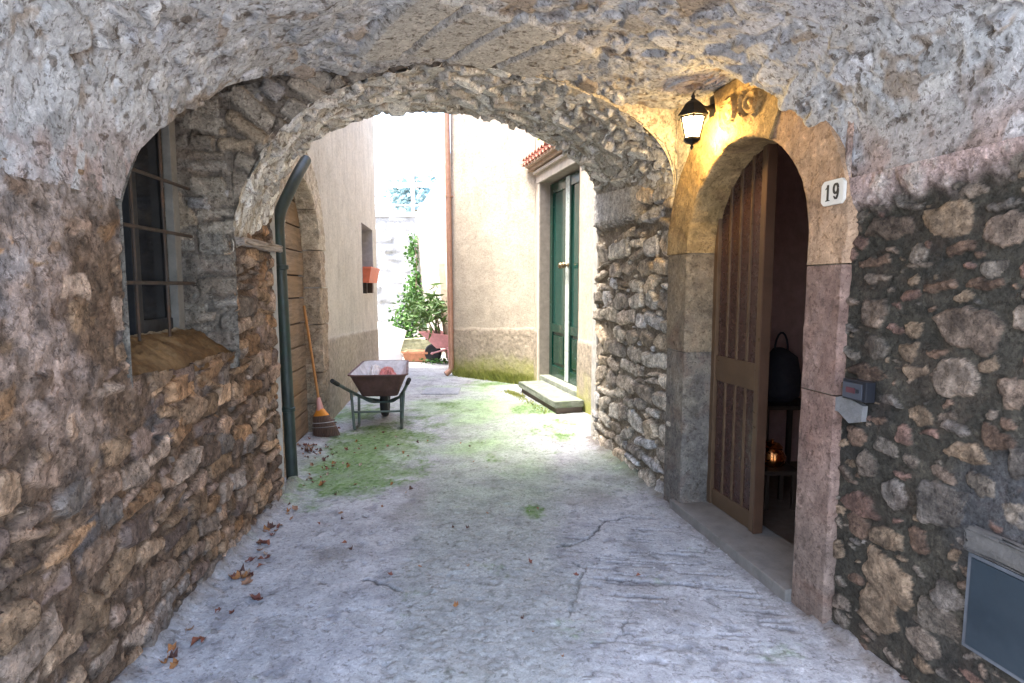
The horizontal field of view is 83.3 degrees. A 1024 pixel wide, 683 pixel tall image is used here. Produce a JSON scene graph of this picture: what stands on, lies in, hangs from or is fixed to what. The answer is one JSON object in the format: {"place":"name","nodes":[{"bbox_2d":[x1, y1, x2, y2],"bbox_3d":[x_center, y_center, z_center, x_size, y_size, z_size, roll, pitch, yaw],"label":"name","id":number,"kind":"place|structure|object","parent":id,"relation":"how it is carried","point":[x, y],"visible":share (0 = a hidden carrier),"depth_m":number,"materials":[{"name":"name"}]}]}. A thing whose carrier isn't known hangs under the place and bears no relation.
{"place":"outdoors","nodes":[
{"label":"outdoors","id":0,"kind":"place"},
{"bbox_2d":[374,112,450,212],"label":"sky","id":1,"kind":"structure","parent":0,"point":[416,139],"materials":[{"name":"white"}]},
{"bbox_2d":[449,366,534,383],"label":"grass","id":2,"kind":"structure","parent":0,"point":[504,377],"depth_m":9.27,"materials":[{"name":"green plant"}]},
{"bbox_2d":[110,353,909,682],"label":"ground","id":3,"kind":"structure","parent":0,"point":[696,583],"depth_m":2.96,"materials":[{"name":"concrete"}]},
{"bbox_2d":[0,120,284,682],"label":"rubble wall","id":4,"kind":"structure","parent":3,"relation":"on","point":[142,479],"depth_m":2.13,"materials":[{"name":"brown stone"}]},
{"bbox_2d":[122,120,194,340],"bbox_3d":[-1.750,-0.740,2.547,0.159,1.500,1.154,0,5,-5],"label":"window","id":5,"kind":"structure","parent":4,"relation":"in","point":[145,231],"depth_m":2.93,"materials":[{"name":"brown wood"}]},
{"bbox_2d":[160,61,677,367],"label":"stone arch","id":6,"kind":"structure","parent":4,"relation":"on","point":[604,143],"depth_m":3.47,"materials":[{"name":"grey stone"}]},
{"bbox_2d":[167,642,176,652],"bbox_3d":[-1.398,1.259,2.370,0.040,0.040,0.035,-5,7,-41],"label":"fallen leaf","id":7,"kind":"object","parent":3,"relation":"on","point":[172,647],"visible":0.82,"depth_m":2.38,"materials":[{"name":"orange plant"}]},
{"bbox_2d":[168,647,177,657],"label":"fallen leaf","id":8,"kind":"object","parent":3,"relation":"on","point":[174,655],"visible":0.92,"depth_m":2.33,"materials":[{"name":"brown plant"}]},
{"bbox_2d":[169,657,178,668],"bbox_3d":[-1.334,1.269,2.269,0.035,0.040,0.034,3,6,27],"label":"fallen leaf","id":9,"kind":"object","parent":3,"relation":"on","point":[173,665],"visible":1,"depth_m":2.27,"materials":[{"name":"orange plant"}]},
{"bbox_2d":[190,636,202,646],"bbox_3d":[-1.333,1.259,2.432,0.044,0.028,0.066,-14,-3,20],"label":"fallen leaf","id":10,"kind":"object","parent":3,"relation":"on","point":[194,639],"visible":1,"depth_m":2.43,"materials":[{"name":"brown plant"}]},
{"bbox_2d":[232,570,242,579],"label":"fallen leaf","id":11,"kind":"object","parent":3,"relation":"on","point":[237,576],"visible":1,"depth_m":2.96,"materials":[{"name":"brown plant"}]},
{"bbox_2d":[241,578,253,584],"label":"fallen leaf","id":12,"kind":"object","parent":3,"relation":"on","point":[247,581],"visible":1,"depth_m":2.92,"materials":[{"name":"brown plant"}]},
{"bbox_2d":[250,592,262,600],"bbox_3d":[-1.232,1.228,2.771,0.078,0.028,0.039,0,5,5],"label":"fallen leaf","id":13,"kind":"object","parent":3,"relation":"on","point":[257,596],"visible":1,"depth_m":2.78,"materials":[{"name":"brown plant"}]},
{"bbox_2d":[267,521,273,528],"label":"fallen leaf","id":14,"kind":"object","parent":3,"relation":"on","point":[269,526],"visible":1,"depth_m":3.58,"materials":[{"name":"brown plant"}]},
{"bbox_2d":[303,306,339,436],"bbox_3d":[-1.909,0.316,5.786,0.378,1.350,0.099,2,6,17],"label":"broom","id":15,"kind":"object","parent":3,"relation":"on","point":[324,425],"visible":1,"depth_m":5.79,"materials":[{"name":"orange wood"}]},
{"bbox_2d":[299,116,378,418],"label":"plaster house","id":16,"kind":"structure","parent":3,"relation":"on","point":[342,160],"depth_m":7.69,"materials":[{"name":"beige paint"}]},
{"bbox_2d":[274,155,310,480],"bbox_3d":[-1.685,-0.208,4.534,0.165,2.549,0.504,2,6,16],"label":"drainpipe","id":17,"kind":"object","parent":16,"relation":"attached to","point":[282,207],"visible":0.82,"depth_m":4.35,"materials":[{"name":"grey metal"}]},
{"bbox_2d":[274,152,329,477],"bbox_3d":[-2.022,-0.379,5.282,0.278,2.803,1.971,-1,5,-6],"label":"stone doorway","id":18,"kind":"structure","parent":16,"relation":"attached to","point":[304,213],"depth_m":5.84,"materials":[{"name":"stone"}]},
{"bbox_2d":[285,197,308,442],"bbox_3d":[-2.112,-0.274,5.304,0.102,2.560,1.337,-1,5,-6],"label":"door","id":19,"kind":"structure","parent":18,"relation":"in","point":[294,257],"depth_m":5.64,"materials":[{"name":"brown wood"}]},
{"bbox_2d":[361,223,373,293],"bbox_3d":[-2.514,-1.345,9.513,0.264,1.090,1.227,-1,5,-6],"label":"window","id":20,"kind":"structure","parent":16,"relation":"in","point":[367,244],"depth_m":10.10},
{"bbox_2d":[363,267,379,293],"bbox_3d":[-2.387,-1.012,9.567,0.252,0.422,1.127,-1,5,-6],"label":"window box","id":21,"kind":"object","parent":16,"relation":"on","point":[370,275],"visible":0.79,"depth_m":9.23,"materials":[{"name":"orange ceramic"}]},
{"bbox_2d":[330,360,410,429],"bbox_3d":[-1.435,0.603,6.263,0.771,0.634,1.376,-1,5,-6],"label":"wheelbarrow","id":22,"kind":"object","parent":3,"relation":"on","point":[384,387],"visible":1,"depth_m":6.16,"materials":[{"name":"brown metal"}]},
{"bbox_2d":[368,364,395,374],"bbox_3d":[-1.453,0.385,6.469,0.340,0.268,0.400,-1,5,-6],"label":"sack","id":23,"kind":"object","parent":22,"relation":"in","point":[375,369],"visible":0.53,"depth_m":6.37,"materials":[{"name":"red plastic"}]},
{"bbox_2d":[378,322,405,359],"bbox_3d":[-2.913,0.016,12.100,1.403,0.988,1.852,0,5,0],"label":"covered heap","id":24,"kind":"object","parent":3,"relation":"on","point":[391,339],"visible":0.33,"depth_m":12.30,"materials":[{"name":"white fabric"}]},
{"bbox_2d":[375,213,416,336],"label":"garden wall","id":25,"kind":"structure","parent":3,"relation":"on","point":[393,230],"depth_m":14.95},
{"bbox_2d":[375,166,440,212],"bbox_3d":[-3.200,-4.029,15.970,3.600,1.215,2.350,0,5,0],"label":"pergola","id":26,"kind":"object","parent":25,"relation":"on","point":[398,171],"visible":0.33,"depth_m":15.14,"materials":[{"name":"white wood"}]},
{"bbox_2d":[388,233,422,337],"bbox_3d":[-2.612,-1.237,13.990,1.254,2.839,1.088,-4,6,-34],"label":"climbing plant","id":27,"kind":"object","parent":3,"relation":"on","point":[413,281],"visible":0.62,"depth_m":14.01,"materials":[{"name":"green plant"}]},
{"bbox_2d":[402,350,428,361],"bbox_3d":[-1.834,0.294,11.780,0.757,0.205,0.360,1,5,8],"label":"clay trough","id":28,"kind":"object","parent":3,"relation":"on","point":[412,355],"visible":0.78,"depth_m":11.66,"materials":[{"name":"ceramic"}]},
{"bbox_2d":[401,336,430,352],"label":"planting kerb","id":29,"kind":"structure","parent":3,"relation":"on","point":[417,343],"depth_m":13.45,"materials":[{"name":"stone"}]},
{"bbox_2d":[391,280,447,339],"bbox_3d":[-1.731,-0.568,11.394,1.453,1.327,1.217,0,5,0],"label":"shrub","id":30,"kind":"object","parent":29,"relation":"in","point":[436,305],"visible":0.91,"depth_m":11.30,"materials":[{"name":"green plant"}]},
{"bbox_2d":[413,357,448,363],"bbox_3d":[-1.430,0.391,11.471,1.164,0.178,0.476,0,5,0],"label":"plant","id":31,"kind":"object","parent":3,"relation":"on","point":[441,360],"visible":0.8,"depth_m":11.46,"materials":[{"name":"green plant"}]},
{"bbox_2d":[415,154,450,355],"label":"garden wall","id":32,"kind":"structure","parent":3,"relation":"on","point":[430,216],"depth_m":13.16,"materials":[{"name":"white paint"}]},
{"bbox_2d":[418,330,448,362],"bbox_3d":[-1.154,0.125,11.383,1.376,0.634,0.771,2,6,22],"label":"wheelbarrow","id":33,"kind":"object","parent":3,"relation":"on","point":[437,342],"visible":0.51,"depth_m":11.33,"materials":[{"name":"red paint"}]},
{"bbox_2d":[421,388,460,394],"bbox_3d":[-1.023,0.719,8.369,0.520,0.026,0.500,0,5,0],"label":"drain cover","id":34,"kind":"object","parent":3,"relation":"on","point":[440,391],"visible":1,"depth_m":8.29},
{"bbox_2d":[438,263,447,358],"bbox_3d":[-1.352,-0.641,11.691,0.131,1.917,0.698,-2,6,-19],"label":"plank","id":35,"kind":"object","parent":3,"relation":"on","point":[442,276],"visible":0.65,"depth_m":11.77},
{"bbox_2d":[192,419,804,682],"bbox_3d":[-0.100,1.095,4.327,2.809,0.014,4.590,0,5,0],"label":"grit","id":36,"kind":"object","parent":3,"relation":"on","point":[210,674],"visible":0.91,"depth_m":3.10,"materials":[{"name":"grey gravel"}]},
{"bbox_2d":[0,0,1023,492],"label":"stone vault","id":37,"kind":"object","parent":3,"relation":"on","point":[104,92],"visible":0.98,"depth_m":2.28,"materials":[{"name":"grey stone"}]},
{"bbox_2d":[502,389,550,413],"bbox_3d":[0.189,0.777,7.657,0.290,0.030,1.647,-2,6,-18],"label":"moss","id":38,"kind":"object","parent":3,"relation":"on","point":[513,393],"visible":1,"depth_m":7.79,"materials":[{"name":"green plant"}]},
{"bbox_2d":[450,114,651,414],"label":"plaster house","id":39,"kind":"structure","parent":3,"relation":"on","point":[522,255],"depth_m":8.90,"materials":[{"name":"paint"}]},
{"bbox_2d":[444,113,453,375],"bbox_3d":[-1.052,-2.600,9.610,0.268,6.410,0.139,-4,7,-38],"label":"drainpipe","id":40,"kind":"object","parent":39,"relation":"attached to","point":[448,196],"visible":0.77,"depth_m":9.65,"materials":[{"name":"brown metal"}]},
{"bbox_2d":[521,143,561,171],"bbox_3d":[0.503,-2.567,7.732,0.210,0.235,2.003,-1,6,-15],"label":"tile canopy","id":41,"kind":"object","parent":39,"relation":"attached to","point":[540,156],"visible":0.56,"depth_m":7.94,"materials":[{"name":"tile"}]},
{"bbox_2d":[549,171,578,385],"bbox_3d":[0.722,-0.828,7.826,0.155,2.786,1.454,-1,6,-15],"label":"double door","id":42,"kind":"structure","parent":39,"relation":"in","point":[564,194],"depth_m":7.95,"materials":[{"name":"green paint"}]},
{"bbox_2d":[518,380,583,413],"bbox_3d":[0.480,0.727,7.633,0.379,0.174,1.565,-1,6,-15],"label":"stone step","id":43,"kind":"object","parent":3,"relation":"on","point":[554,399],"visible":0.99,"depth_m":7.25,"materials":[{"name":"grey stone"}]},
{"bbox_2d":[591,92,713,497],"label":"stone pillar","id":44,"kind":"structure","parent":3,"relation":"on","point":[629,320],"depth_m":4.65,"materials":[{"name":"grey stone"}]},
{"bbox_2d":[664,78,858,623],"bbox_3d":[1.367,-0.107,3.245,0.376,2.670,1.674,-1,5,-11],"label":"stone doorway","id":45,"kind":"structure","parent":3,"relation":"on","point":[721,235],"depth_m":3.34,"materials":[{"name":"stone"},{"name":"wood"},{"name":"grey stone"}]},
{"bbox_2d":[677,92,715,149],"bbox_3d":[1.086,-1.263,3.287,0.329,0.343,0.174,-3,6,-25],"label":"wall lantern","id":46,"kind":"object","parent":45,"relation":"attached to","point":[692,115],"depth_m":3.23,"materials":[{"name":"metal"}]},
{"bbox_2d":[706,143,777,533],"bbox_3d":[1.384,-0.073,3.551,0.060,2.355,0.585,-1,5,-11],"label":"door leaf","id":47,"kind":"structure","parent":45,"relation":"in","point":[744,245],"depth_m":3.47,"materials":[{"name":"brown wood"}]},
{"bbox_2d":[821,178,846,206],"bbox_3d":[1.359,-0.630,2.435,0.016,0.104,0.132,-1,5,-11],"label":"house number","id":48,"kind":"object","parent":45,"relation":"attached to","point":[833,192],"visible":1,"depth_m":2.42,"materials":[{"name":"white ceramic"}]},
{"bbox_2d":[762,144,809,544],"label":"entrance hall","id":49,"kind":"structure","parent":3,"relation":"on","point":[791,240],"depth_m":4.71,"materials":[{"name":"paint"}]},
{"bbox_2d":[763,462,796,509],"bbox_3d":[1.777,0.976,3.911,0.240,0.269,0.240,0,5,0],"label":"stool","id":50,"kind":"object","parent":49,"relation":"on","point":[786,469],"visible":0.51,"depth_m":3.81,"materials":[{"name":"brown wood"}]},
{"bbox_2d":[765,439,785,467],"bbox_3d":[1.771,0.762,3.922,0.178,0.201,0.178,0,5,0],"label":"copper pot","id":51,"kind":"object","parent":50,"relation":"on","point":[772,445],"visible":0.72,"depth_m":3.87,"materials":[{"name":"brown metal"}]},
{"bbox_2d":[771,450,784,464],"bbox_3d":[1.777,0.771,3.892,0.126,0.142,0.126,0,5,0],"label":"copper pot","id":52,"kind":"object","parent":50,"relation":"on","point":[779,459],"visible":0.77,"depth_m":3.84,"materials":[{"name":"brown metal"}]},
{"bbox_2d":[766,398,800,464],"bbox_3d":[2.055,0.756,4.461,0.420,0.605,0.420,0,5,0],"label":"side table","id":53,"kind":"object","parent":49,"relation":"on","point":[790,407],"visible":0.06,"depth_m":4.40,"materials":[{"name":"brown wood"}]},
{"bbox_2d":[768,332,800,402],"bbox_3d":[2.066,0.190,4.413,0.280,0.529,0.288,0,5,0],"label":"bag","id":54,"kind":"object","parent":53,"relation":"on","point":[784,382],"visible":0.93,"depth_m":4.31,"materials":[{"name":"fabric"}]},
{"bbox_2d":[831,121,1023,682],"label":"rubble wall","id":55,"kind":"structure","parent":3,"relation":"on","point":[929,497],"depth_m":2.05,"materials":[{"name":"stone"}]},
{"bbox_2d":[842,378,875,402],"bbox_3d":[1.403,0.197,2.338,0.054,0.084,0.124,-1,5,-11],"label":"doorbell","id":56,"kind":"object","parent":55,"relation":"attached to","point":[859,390],"visible":1,"depth_m":2.31,"materials":[{"name":"grey plastic"}]},
{"bbox_2d":[962,552,1023,682],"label":"meter box","id":57,"kind":"object","parent":55,"relation":"attached to","point":[993,627],"visible":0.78,"depth_m":1.81,"materials":[{"name":"grey paint"}]},
{"bbox_2d":[965,558,1023,679],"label":"door","id":58,"kind":"structure","parent":57,"relation":"in","point":[995,612],"depth_m":1.80,"materials":[{"name":"grey paint"}]},
{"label":"terrace ground","id":59,"kind":"structure","parent":0,"visible":0},
{"bbox_2d":[375,168,439,212],"bbox_3d":[-3.388,-4.065,19.073,3.509,3.560,2.504,0,5,0],"label":"tree","id":60,"kind":"object","parent":59,"relation":"on","point":[400,195],"visible":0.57,"depth_m":18.57,"materials":[{"name":"green plant"}]},
{"bbox_2d":[426,176,435,189],"bbox_3d":[-2.534,-4.241,20.235,2.385,3.696,2.509,0,5,0],"label":"tree","id":61,"kind":"object","parent":59,"relation":"on","point":[432,179],"visible":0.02,"depth_m":20.26,"materials":[{"name":"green plant"}]}
]}

